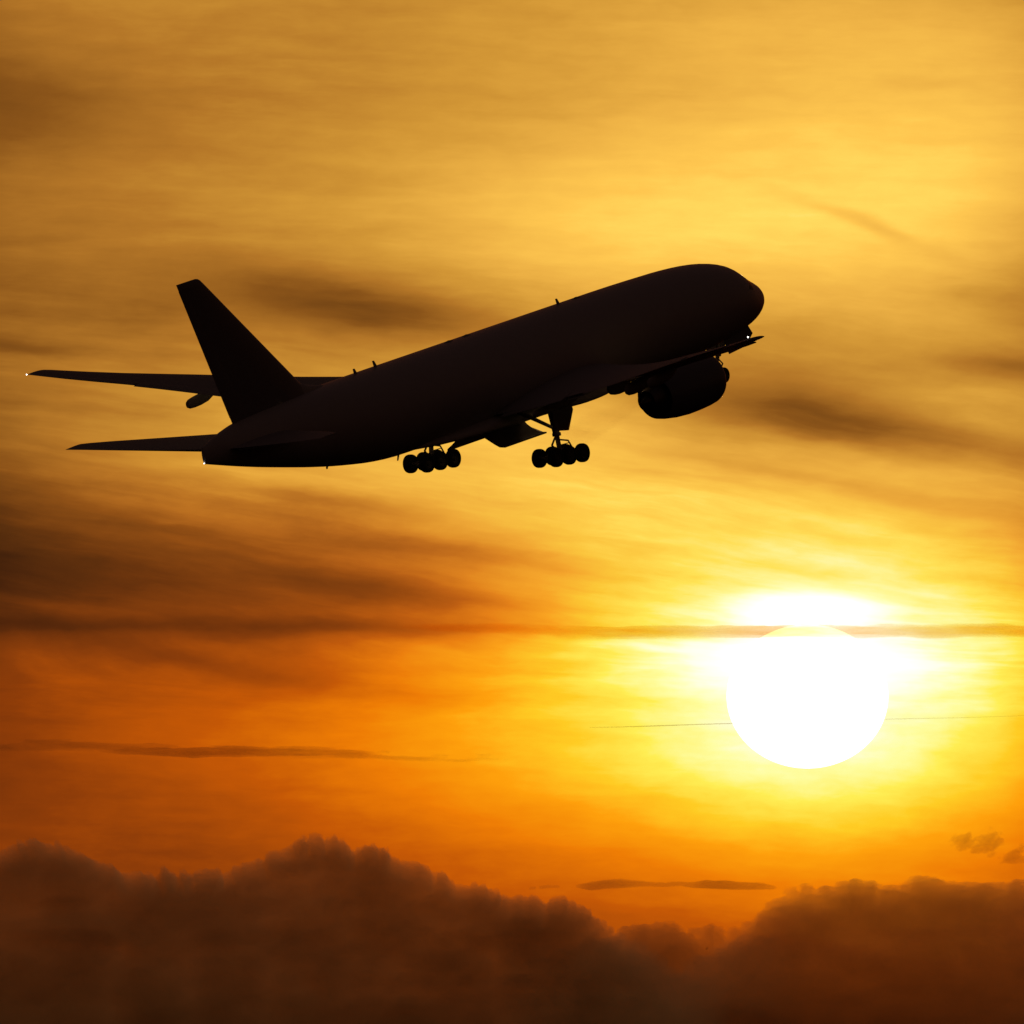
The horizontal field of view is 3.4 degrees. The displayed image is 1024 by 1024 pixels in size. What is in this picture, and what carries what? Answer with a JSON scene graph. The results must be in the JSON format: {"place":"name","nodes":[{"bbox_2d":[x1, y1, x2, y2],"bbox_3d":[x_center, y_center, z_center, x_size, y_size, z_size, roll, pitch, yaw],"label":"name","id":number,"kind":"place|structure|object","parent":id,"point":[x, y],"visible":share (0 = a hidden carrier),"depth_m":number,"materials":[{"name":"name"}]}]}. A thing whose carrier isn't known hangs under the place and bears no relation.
{"place":"outdoors","nodes":[
{"label":"outdoors","id":0,"kind":"place"},
{"bbox_2d":[26,264,763,472],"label":"airliner","id":1,"kind":"object","parent":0,"point":[650,338],"visible":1,"depth_m":1173.28,"materials":[{"name":"paint"}]},
{"bbox_2d":[0,0,1023,1023],"label":"sky","id":2,"kind":"structure","parent":0,"point":[376,742],"materials":[{"name":"orange"}]},
{"bbox_2d":[727,624,887,767],"bbox_3d":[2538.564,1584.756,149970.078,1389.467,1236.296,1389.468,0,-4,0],"label":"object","id":3,"kind":"object","parent":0,"point":[807,696],"visible":1,"depth_m":149477.67,"materials":[{"name":"white"}]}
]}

